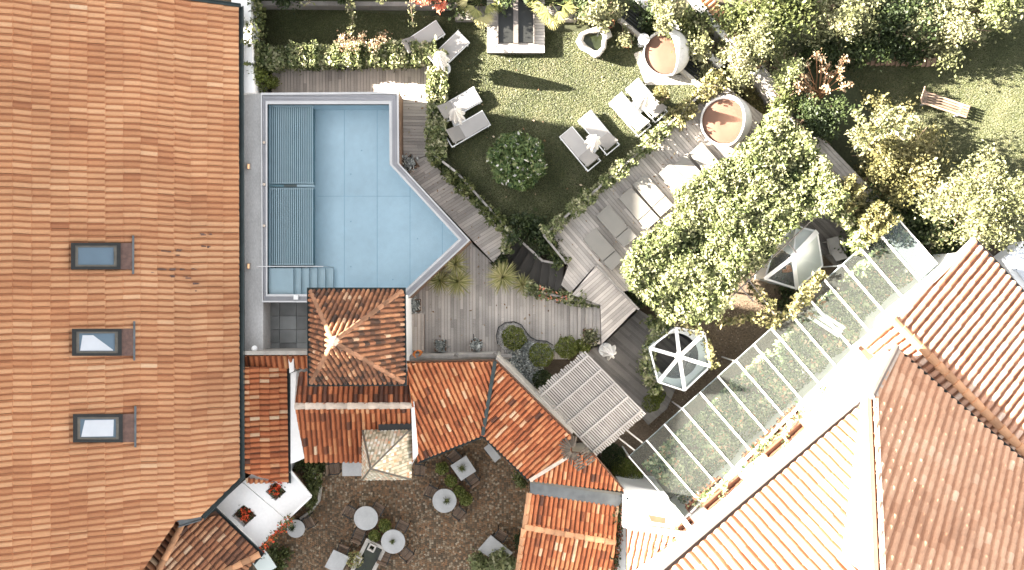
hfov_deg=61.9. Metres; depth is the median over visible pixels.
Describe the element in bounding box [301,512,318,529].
slatted chair
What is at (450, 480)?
flower pot
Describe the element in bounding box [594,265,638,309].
deck fence
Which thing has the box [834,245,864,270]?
garden shrub
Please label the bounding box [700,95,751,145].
round daybed
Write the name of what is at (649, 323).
creeper
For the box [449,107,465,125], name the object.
closed parasol
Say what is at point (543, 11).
fan palm
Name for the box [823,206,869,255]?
creeper
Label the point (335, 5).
wall
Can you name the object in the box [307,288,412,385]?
stair tower
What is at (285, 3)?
garden shrub
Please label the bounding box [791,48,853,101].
dry hydrangea
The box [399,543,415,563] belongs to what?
slatted chair
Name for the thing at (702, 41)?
garden shrub
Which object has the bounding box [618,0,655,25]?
garden shrub
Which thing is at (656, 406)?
box ball
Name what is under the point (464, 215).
timber deck
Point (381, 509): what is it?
slatted chair
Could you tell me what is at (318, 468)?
ivy bush
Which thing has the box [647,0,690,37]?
conifer
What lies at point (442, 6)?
red bush
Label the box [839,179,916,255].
tree
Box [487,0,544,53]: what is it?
cellar platform
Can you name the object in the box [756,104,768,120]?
mound shrub
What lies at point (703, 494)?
flower trough
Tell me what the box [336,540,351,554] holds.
slatted chair
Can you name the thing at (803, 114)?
tall shrub
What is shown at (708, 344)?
creeper
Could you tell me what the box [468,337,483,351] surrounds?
planter box
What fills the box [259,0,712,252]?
lawn
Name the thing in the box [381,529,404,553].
stone table
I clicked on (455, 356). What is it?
weathered beam
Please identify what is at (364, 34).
flower stalk
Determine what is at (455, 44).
garden lounger
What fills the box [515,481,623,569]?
wing
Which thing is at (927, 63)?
plank edging
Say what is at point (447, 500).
table plant
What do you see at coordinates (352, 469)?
stone table
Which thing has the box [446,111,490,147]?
garden lounger
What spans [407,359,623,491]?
courtyard wing
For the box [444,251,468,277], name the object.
yucca
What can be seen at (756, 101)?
mound shrub
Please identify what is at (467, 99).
garden lounger
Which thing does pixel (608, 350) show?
closed parasol
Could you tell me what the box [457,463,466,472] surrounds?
table plant
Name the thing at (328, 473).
slatted chair
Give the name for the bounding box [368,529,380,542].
flower pot
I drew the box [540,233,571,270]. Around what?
creeper
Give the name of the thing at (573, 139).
garden lounger
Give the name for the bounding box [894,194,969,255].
tree
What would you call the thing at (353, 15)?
flower spray
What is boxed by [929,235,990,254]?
tall shrub
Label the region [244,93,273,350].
path
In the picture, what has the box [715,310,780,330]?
creeper
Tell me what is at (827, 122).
tall shrub
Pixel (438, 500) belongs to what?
stone table
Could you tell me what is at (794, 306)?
creeper
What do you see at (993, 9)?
tree
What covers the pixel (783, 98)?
tall shrub
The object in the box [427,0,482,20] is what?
garden shrub
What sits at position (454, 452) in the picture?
slatted chair
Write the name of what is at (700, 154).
deck lounger
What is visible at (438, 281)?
yucca
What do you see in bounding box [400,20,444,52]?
garden lounger
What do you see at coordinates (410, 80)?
timber deck
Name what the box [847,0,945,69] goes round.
tree
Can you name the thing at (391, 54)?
hedge
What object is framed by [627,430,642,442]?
tie beam
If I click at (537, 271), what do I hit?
garden stairs
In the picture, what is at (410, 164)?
planter box
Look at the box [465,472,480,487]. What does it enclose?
slatted chair
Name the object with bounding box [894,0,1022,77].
tree
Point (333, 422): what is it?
courtyard house
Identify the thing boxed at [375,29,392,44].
flower stalk
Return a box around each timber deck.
[272,66,427,92]
[400,93,427,158]
[403,156,504,261]
[413,243,568,358]
[554,85,762,292]
[572,267,635,343]
[586,309,691,424]
[768,189,871,268]
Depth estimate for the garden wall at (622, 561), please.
35.50 m
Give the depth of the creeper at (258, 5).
36.12 m
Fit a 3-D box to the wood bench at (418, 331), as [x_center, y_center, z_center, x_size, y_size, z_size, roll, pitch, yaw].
[-4.221,2.069,37.723,0.710,0.454,1.632,0,90,0]
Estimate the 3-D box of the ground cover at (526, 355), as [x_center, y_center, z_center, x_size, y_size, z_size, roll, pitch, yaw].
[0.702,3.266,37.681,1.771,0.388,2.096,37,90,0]
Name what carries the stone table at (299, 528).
on the cobble paving
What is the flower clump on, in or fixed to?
on the timber deck at (482, 299)
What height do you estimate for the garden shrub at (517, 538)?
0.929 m
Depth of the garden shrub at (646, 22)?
36.72 m
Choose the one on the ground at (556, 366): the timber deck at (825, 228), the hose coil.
the timber deck at (825, 228)
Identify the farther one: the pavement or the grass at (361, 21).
the pavement
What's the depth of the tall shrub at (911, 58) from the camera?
37.42 m
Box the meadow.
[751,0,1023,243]
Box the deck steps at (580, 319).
[569,304,599,343]
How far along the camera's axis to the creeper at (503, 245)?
36.72 m
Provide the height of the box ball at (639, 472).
1.134 m
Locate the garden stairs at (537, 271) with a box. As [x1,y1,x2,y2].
[504,241,563,290]
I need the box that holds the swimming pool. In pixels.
[257,92,471,301]
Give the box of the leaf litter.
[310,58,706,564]
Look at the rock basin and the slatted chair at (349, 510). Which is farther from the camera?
the slatted chair at (349, 510)
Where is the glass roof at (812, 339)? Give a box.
[622,217,937,500]
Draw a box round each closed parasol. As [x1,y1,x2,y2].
[433,51,450,73]
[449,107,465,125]
[584,135,600,152]
[599,343,615,360]
[631,92,648,112]
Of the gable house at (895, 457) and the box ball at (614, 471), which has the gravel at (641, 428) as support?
the box ball at (614, 471)
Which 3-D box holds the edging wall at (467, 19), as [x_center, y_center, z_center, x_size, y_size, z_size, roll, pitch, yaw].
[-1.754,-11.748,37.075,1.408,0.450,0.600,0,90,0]
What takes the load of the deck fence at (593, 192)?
on the timber deck at (584, 256)
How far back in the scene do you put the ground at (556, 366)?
38.70 m
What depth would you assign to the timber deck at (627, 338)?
37.80 m
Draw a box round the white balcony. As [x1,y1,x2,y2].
[673,347,857,518]
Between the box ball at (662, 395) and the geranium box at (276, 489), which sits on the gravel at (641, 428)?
the box ball at (662, 395)
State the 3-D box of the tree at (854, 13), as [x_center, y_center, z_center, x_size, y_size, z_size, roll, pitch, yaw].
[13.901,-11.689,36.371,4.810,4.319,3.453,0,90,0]
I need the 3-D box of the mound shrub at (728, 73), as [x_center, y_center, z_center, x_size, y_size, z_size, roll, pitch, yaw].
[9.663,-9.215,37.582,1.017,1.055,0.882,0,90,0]
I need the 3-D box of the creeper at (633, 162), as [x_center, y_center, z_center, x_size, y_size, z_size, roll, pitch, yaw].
[4.183,-4.519,36.550,7.493,1.032,1.142,-41,90,0]
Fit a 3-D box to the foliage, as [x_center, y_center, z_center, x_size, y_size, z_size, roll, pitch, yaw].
[11.847,3.366,36.709,15.144,1.426,2.846,-45,90,0]
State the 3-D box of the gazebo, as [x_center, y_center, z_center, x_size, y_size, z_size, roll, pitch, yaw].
[7.122,3.138,36.985,2.648,2.630,2.738,0,90,0]
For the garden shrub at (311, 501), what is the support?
on the cobble paving
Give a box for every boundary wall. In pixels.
[673,0,765,79]
[748,67,822,144]
[815,139,896,230]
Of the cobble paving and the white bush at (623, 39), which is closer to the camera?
the white bush at (623, 39)
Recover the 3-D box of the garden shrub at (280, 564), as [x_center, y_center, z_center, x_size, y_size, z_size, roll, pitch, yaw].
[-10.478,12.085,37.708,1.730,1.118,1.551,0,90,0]
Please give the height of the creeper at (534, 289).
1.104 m
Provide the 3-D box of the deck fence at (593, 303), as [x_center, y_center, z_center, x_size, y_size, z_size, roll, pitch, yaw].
[2.472,0.581,37.710,2.822,1.180,0.095,12,90,0]
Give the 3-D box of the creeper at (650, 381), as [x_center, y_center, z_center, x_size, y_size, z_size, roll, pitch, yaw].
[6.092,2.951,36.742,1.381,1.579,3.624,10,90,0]
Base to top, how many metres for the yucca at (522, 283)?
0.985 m
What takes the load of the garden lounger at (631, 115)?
on the lawn at (566, 27)
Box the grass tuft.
[305,477,324,495]
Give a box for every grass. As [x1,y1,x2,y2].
[261,10,485,45]
[845,21,1023,181]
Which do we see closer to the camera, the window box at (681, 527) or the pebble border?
the window box at (681, 527)
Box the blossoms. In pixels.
[538,285,566,300]
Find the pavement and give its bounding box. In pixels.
[270,302,306,347]
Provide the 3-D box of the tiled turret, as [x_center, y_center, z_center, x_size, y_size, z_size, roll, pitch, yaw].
[-5.085,6.764,35.229,2.066,6.942,2.346,0,90,0]
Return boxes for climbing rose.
[710,358,849,494]
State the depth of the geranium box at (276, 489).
36.49 m
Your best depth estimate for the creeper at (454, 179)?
36.72 m
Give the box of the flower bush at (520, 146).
[485,130,547,190]
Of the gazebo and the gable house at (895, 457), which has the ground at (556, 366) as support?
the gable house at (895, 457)
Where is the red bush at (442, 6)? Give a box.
[411,0,447,13]
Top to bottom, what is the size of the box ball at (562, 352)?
1.074 m
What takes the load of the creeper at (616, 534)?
attached to the wing at (566, 527)
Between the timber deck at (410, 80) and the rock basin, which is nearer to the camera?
the rock basin
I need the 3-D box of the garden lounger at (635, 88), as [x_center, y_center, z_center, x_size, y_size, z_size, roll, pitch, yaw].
[5.824,-7.975,36.768,0.745,0.874,1.955,-41,90,0]
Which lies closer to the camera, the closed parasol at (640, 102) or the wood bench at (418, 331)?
the closed parasol at (640, 102)
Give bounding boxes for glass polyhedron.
[754,226,822,289]
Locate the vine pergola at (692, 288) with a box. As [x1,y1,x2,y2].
[619,104,851,329]
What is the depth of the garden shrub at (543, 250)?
36.80 m
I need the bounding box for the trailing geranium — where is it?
[614,503,624,569]
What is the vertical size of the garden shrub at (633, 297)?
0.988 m
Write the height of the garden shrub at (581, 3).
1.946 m
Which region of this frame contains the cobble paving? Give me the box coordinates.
[255,438,529,569]
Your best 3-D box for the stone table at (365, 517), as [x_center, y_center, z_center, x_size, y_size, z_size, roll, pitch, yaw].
[-6.412,10.238,37.825,1.060,0.750,1.060,0,90,0]
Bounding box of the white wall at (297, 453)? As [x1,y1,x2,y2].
[288,359,306,462]
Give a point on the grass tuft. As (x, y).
(314, 486)
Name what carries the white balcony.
attached to the gable house at (895, 457)
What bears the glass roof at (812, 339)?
on the gravel at (641, 428)
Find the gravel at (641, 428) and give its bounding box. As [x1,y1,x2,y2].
[597,246,868,488]
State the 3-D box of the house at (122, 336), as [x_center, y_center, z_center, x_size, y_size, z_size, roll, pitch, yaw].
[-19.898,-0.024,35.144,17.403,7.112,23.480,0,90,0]
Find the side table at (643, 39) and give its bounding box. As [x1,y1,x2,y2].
[637,33,648,47]
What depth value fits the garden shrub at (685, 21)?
36.26 m
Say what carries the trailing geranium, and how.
on the garden wall at (622, 561)
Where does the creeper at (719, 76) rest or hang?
attached to the deck fence at (593, 192)
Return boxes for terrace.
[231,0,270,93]
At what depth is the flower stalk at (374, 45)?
35.78 m
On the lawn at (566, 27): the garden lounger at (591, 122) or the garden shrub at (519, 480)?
the garden lounger at (591, 122)
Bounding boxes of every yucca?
[427,266,453,296]
[440,269,474,297]
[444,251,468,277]
[484,260,519,294]
[511,273,534,295]
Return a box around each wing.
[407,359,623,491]
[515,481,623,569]
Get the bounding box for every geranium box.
[232,506,255,520]
[268,480,285,498]
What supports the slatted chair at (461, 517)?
on the cobble paving
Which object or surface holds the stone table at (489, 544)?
on the cobble paving
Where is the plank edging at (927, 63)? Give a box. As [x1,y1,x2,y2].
[866,57,936,66]
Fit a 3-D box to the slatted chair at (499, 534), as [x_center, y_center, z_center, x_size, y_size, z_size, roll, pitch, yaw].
[-0.490,11.035,37.769,0.525,0.862,0.519,32,90,0]
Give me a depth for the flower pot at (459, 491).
37.52 m
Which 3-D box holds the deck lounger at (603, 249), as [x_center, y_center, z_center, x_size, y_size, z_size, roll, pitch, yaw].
[3.941,-1.532,36.917,0.720,0.366,1.846,-41,90,0]
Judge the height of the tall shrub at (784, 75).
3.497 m
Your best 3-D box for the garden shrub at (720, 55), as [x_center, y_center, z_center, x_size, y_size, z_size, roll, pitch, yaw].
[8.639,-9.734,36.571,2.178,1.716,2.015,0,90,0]
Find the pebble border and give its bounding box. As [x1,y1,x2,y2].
[496,321,556,359]
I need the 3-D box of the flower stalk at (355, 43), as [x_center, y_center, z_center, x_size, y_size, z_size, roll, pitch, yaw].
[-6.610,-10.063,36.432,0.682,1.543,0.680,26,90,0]
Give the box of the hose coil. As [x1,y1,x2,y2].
[412,350,422,357]
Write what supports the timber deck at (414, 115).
on the ground at (556, 366)
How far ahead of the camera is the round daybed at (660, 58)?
36.68 m
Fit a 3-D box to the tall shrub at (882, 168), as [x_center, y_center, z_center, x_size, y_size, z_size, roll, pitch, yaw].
[16.826,-5.435,36.450,5.294,4.172,5.865,0,90,0]
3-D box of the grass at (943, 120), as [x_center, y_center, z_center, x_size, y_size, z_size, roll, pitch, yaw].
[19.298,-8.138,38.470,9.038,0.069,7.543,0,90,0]
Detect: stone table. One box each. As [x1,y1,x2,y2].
[287,518,305,537]
[325,549,349,569]
[342,462,361,475]
[354,506,377,529]
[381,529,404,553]
[432,489,456,512]
[451,456,475,480]
[478,533,512,557]
[484,444,500,461]
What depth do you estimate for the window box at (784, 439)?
34.28 m
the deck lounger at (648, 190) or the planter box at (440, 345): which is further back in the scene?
the planter box at (440, 345)
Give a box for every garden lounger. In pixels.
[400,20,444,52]
[428,31,469,71]
[437,87,481,121]
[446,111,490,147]
[559,126,600,171]
[578,110,619,155]
[609,92,650,136]
[625,78,667,122]
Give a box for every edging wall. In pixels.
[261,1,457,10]
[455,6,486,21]
[545,6,575,21]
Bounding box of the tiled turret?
[361,420,415,480]
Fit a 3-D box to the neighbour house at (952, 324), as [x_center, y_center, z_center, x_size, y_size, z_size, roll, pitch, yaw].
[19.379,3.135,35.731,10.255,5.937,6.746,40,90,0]
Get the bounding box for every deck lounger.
[583,228,622,270]
[596,205,636,247]
[618,187,658,229]
[633,174,672,216]
[659,162,685,190]
[674,155,699,181]
[689,142,718,169]
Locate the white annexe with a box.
[614,473,691,569]
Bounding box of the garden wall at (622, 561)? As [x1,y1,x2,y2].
[614,490,625,569]
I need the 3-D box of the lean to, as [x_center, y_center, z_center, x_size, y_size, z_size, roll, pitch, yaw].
[-9.914,5.637,37.221,3.054,2.958,5.720,0,90,0]
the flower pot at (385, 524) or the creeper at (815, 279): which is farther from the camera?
the flower pot at (385, 524)
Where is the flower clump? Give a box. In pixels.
[490,254,511,269]
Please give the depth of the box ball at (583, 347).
37.44 m
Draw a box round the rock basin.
[576,27,611,57]
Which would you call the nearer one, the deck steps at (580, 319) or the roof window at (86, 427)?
the roof window at (86, 427)
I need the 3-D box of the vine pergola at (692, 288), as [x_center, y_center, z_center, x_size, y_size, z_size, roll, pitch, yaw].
[9.426,-2.289,36.228,6.710,4.144,10.082,38,90,0]
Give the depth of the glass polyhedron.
36.36 m
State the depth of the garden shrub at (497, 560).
37.11 m
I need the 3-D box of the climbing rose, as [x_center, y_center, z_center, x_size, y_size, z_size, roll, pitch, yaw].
[10.982,6.333,35.306,0.912,1.321,9.157,45,90,0]
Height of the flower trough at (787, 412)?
0.541 m
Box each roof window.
[71,235,133,273]
[72,321,134,360]
[73,406,135,446]
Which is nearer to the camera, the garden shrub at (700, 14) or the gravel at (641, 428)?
the garden shrub at (700, 14)
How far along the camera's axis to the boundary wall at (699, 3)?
36.50 m
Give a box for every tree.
[652,85,672,104]
[698,0,840,55]
[788,0,893,49]
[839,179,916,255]
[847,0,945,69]
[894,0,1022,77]
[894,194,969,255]
[908,139,1023,256]
[965,0,1023,40]
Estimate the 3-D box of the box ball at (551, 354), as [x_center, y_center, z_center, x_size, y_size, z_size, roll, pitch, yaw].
[1.297,3.069,37.456,1.184,1.134,1.130,0,90,0]
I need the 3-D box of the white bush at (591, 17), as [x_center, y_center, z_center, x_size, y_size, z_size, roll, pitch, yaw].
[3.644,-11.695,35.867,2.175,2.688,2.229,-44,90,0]
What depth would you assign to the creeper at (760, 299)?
35.52 m
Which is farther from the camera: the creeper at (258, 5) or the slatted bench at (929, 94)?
the slatted bench at (929, 94)
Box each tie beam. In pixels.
[618,437,634,449]
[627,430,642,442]
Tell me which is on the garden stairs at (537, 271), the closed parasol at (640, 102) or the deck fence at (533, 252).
the deck fence at (533, 252)
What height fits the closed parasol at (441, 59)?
2.650 m
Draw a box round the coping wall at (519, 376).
[410,350,572,433]
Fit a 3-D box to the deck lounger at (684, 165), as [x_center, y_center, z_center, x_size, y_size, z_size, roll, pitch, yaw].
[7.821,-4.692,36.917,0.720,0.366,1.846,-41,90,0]
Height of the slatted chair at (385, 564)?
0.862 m
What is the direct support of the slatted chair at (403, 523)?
on the cobble paving
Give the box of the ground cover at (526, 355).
[507,341,552,384]
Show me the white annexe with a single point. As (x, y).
(647, 505)
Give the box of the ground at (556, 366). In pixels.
[220,0,1023,569]
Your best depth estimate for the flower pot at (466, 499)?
37.53 m
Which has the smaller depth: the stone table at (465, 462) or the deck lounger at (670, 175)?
the deck lounger at (670, 175)
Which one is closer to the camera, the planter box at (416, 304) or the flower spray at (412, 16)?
the flower spray at (412, 16)
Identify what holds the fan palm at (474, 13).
on the lawn at (566, 27)
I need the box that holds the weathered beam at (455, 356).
[409,352,511,360]
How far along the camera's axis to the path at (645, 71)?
37.17 m
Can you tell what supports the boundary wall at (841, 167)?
on the ground at (556, 366)
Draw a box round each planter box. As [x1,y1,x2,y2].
[402,154,419,176]
[411,297,424,313]
[432,339,449,352]
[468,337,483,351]
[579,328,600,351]
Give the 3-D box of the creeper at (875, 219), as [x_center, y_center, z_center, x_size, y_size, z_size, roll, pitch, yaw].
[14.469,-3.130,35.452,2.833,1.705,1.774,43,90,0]
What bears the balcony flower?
attached to the white terrace roof at (270, 513)
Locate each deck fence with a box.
[433,69,505,226]
[511,231,556,263]
[537,291,599,305]
[543,79,716,264]
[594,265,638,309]
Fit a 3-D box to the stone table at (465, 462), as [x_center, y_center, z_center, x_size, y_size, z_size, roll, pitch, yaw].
[-2.137,8.053,37.825,0.819,0.750,0.819,-33,90,0]
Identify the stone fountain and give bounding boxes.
[351,537,384,569]
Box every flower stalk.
[334,30,348,42]
[339,38,351,52]
[346,35,360,53]
[353,30,370,45]
[366,36,379,52]
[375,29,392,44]
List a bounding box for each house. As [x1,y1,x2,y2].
[0,0,244,569]
[143,507,276,569]
[294,370,418,462]
[626,344,1023,569]
[840,237,1023,458]
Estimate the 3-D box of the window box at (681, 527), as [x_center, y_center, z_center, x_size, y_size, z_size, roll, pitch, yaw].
[6.472,10.018,34.188,0.947,0.444,1.888,30,90,0]
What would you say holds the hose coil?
on the weathered beam at (455, 356)
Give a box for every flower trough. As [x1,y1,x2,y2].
[685,476,724,513]
[741,425,782,462]
[776,401,800,428]
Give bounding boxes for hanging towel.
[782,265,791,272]
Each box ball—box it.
[501,325,526,350]
[528,342,554,367]
[532,369,552,389]
[554,335,577,359]
[575,338,590,353]
[601,443,625,468]
[610,455,632,476]
[618,462,642,478]
[641,394,660,412]
[650,389,665,402]
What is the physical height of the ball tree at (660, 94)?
1.539 m
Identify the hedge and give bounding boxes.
[253,34,437,75]
[423,48,449,162]
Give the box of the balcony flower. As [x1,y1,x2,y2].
[259,513,295,558]
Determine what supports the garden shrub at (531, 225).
on the lawn at (566, 27)
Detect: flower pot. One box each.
[346,550,363,568]
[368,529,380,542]
[378,518,391,532]
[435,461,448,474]
[444,474,457,487]
[453,485,465,497]
[459,492,472,505]
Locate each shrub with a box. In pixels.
[266,542,294,569]
[272,0,304,18]
[299,470,323,514]
[324,0,354,5]
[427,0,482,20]
[466,545,516,569]
[490,0,539,17]
[507,207,558,247]
[511,470,527,489]
[513,529,519,549]
[533,239,562,275]
[554,0,594,17]
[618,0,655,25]
[624,289,645,312]
[636,11,665,35]
[664,4,706,46]
[671,18,713,61]
[676,0,724,32]
[689,37,734,81]
[722,9,783,96]
[724,69,739,84]
[735,81,755,97]
[744,90,763,109]
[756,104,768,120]
[758,277,798,320]
[763,83,799,120]
[765,43,808,97]
[787,26,891,77]
[787,85,860,146]
[792,95,820,135]
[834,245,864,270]
[843,104,919,156]
[845,90,958,212]
[873,35,934,68]
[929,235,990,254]
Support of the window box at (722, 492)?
attached to the gable house at (895, 457)
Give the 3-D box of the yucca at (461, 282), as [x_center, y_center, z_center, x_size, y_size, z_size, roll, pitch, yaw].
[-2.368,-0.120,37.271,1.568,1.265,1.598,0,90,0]
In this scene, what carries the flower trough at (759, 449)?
on the white balcony
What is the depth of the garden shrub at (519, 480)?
37.55 m
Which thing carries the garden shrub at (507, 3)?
on the lawn at (566, 27)
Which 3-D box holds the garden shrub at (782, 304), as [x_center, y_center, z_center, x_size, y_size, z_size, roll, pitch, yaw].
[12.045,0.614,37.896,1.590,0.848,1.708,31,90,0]
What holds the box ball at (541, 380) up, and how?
on the ground cover at (526, 355)
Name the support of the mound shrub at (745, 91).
on the ground at (556, 366)
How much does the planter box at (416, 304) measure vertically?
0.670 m
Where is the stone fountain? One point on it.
(369, 551)
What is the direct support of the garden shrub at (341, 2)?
on the lawn at (566, 27)
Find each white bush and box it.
[571,0,628,35]
[611,21,634,48]
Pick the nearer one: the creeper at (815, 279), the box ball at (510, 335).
the creeper at (815, 279)
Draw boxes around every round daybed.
[643,29,689,76]
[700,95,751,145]
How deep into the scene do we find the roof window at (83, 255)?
33.32 m
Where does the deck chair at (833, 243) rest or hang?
on the timber deck at (825, 228)
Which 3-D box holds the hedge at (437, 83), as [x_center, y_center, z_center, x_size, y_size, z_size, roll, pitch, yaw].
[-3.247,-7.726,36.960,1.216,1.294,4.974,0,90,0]
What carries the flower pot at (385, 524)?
on the cobble paving
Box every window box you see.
[654,516,693,552]
[702,469,742,510]
[763,417,804,457]
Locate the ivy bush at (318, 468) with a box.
[292,459,329,483]
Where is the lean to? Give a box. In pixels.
[243,348,306,483]
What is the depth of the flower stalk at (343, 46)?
35.80 m
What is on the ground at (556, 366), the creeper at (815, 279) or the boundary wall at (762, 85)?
the boundary wall at (762, 85)
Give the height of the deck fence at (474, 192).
1.180 m
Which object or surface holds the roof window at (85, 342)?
in the house at (122, 336)
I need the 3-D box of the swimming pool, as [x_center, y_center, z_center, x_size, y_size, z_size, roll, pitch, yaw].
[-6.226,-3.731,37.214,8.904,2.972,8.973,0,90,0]
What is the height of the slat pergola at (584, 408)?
3.565 m
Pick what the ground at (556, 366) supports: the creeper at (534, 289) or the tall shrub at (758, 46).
the tall shrub at (758, 46)
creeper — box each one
[240,0,268,67]
[430,155,508,231]
[498,225,515,254]
[522,280,598,308]
[539,117,678,243]
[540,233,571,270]
[610,501,622,568]
[635,318,677,395]
[639,314,666,331]
[665,67,729,131]
[678,321,720,370]
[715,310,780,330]
[741,272,779,317]
[772,292,814,326]
[790,268,828,304]
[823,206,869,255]
[830,171,903,242]
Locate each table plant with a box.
[443,497,450,504]
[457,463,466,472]
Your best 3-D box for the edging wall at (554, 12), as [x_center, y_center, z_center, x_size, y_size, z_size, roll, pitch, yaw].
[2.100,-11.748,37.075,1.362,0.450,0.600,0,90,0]
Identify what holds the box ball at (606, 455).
on the gravel at (641, 428)
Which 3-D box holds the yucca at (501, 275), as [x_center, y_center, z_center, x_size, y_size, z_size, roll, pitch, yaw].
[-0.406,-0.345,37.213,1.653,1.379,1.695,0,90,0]
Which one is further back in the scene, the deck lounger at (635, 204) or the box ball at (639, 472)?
the box ball at (639, 472)
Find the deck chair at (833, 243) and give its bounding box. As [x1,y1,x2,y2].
[822,236,847,260]
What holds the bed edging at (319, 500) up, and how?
on the cobble paving
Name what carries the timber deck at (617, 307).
on the ground at (556, 366)
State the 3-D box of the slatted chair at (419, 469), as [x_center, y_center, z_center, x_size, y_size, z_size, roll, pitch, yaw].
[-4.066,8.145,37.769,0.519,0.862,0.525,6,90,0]
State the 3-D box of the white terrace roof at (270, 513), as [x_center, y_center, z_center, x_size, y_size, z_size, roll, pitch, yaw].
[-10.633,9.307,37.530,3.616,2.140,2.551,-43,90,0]
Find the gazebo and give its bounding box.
[644,327,709,390]
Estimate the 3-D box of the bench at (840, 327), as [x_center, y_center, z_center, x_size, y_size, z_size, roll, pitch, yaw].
[13.342,1.574,36.462,1.600,0.475,0.550,33,90,0]
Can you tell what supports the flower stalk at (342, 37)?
on the lawn at (566, 27)
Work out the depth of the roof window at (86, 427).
33.35 m
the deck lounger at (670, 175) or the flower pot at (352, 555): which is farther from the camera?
the flower pot at (352, 555)
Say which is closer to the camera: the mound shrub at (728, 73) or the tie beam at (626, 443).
the tie beam at (626, 443)
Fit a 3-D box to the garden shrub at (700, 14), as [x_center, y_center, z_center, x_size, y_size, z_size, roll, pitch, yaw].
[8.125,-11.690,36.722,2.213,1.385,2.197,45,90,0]
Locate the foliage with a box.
[642,226,934,503]
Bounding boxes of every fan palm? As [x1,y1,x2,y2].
[455,0,503,28]
[526,0,578,28]
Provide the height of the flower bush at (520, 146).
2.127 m
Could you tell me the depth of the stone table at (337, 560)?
37.45 m
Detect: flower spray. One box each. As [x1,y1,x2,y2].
[345,0,356,34]
[405,0,416,26]
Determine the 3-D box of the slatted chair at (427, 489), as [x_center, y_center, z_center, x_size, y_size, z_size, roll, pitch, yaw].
[-3.571,9.099,37.769,0.519,0.862,0.525,27,90,0]
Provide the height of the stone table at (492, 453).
0.750 m
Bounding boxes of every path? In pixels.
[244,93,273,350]
[634,50,708,84]
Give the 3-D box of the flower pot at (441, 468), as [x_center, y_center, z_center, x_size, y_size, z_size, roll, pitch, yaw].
[-3.078,8.073,37.736,0.649,0.929,0.652,0,90,0]
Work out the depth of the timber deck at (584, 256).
37.10 m
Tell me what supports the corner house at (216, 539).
on the ground at (556, 366)
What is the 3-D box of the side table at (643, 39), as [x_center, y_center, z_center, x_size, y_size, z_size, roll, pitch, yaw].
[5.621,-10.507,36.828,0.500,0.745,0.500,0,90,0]
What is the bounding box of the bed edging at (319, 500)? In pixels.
[300,472,321,519]
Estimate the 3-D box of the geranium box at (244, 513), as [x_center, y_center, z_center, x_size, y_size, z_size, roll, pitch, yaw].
[-11.435,9.769,36.890,1.022,1.259,0.885,-13,90,0]
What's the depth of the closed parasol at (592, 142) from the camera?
35.43 m
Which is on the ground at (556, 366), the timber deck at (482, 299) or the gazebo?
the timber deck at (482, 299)
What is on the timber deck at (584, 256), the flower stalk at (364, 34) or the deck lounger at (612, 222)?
the deck lounger at (612, 222)
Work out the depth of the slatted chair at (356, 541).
37.74 m
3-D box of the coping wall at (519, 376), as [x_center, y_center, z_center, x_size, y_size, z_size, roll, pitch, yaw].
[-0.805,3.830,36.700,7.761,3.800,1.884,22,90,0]
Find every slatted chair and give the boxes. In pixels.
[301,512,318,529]
[326,461,341,475]
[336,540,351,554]
[341,502,358,518]
[350,527,367,544]
[372,499,386,515]
[376,550,390,566]
[395,517,410,532]
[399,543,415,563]
[414,461,425,476]
[423,482,438,498]
[447,448,462,463]
[451,503,466,522]
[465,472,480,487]
[493,525,507,542]
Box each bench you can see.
[412,313,424,350]
[807,306,844,337]
[920,86,969,117]
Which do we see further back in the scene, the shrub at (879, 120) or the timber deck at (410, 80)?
the timber deck at (410, 80)
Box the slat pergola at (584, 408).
[535,351,645,455]
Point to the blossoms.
(553, 295)
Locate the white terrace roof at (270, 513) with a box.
[217,469,311,546]
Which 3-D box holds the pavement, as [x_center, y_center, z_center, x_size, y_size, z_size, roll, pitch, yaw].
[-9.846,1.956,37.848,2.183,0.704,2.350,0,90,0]

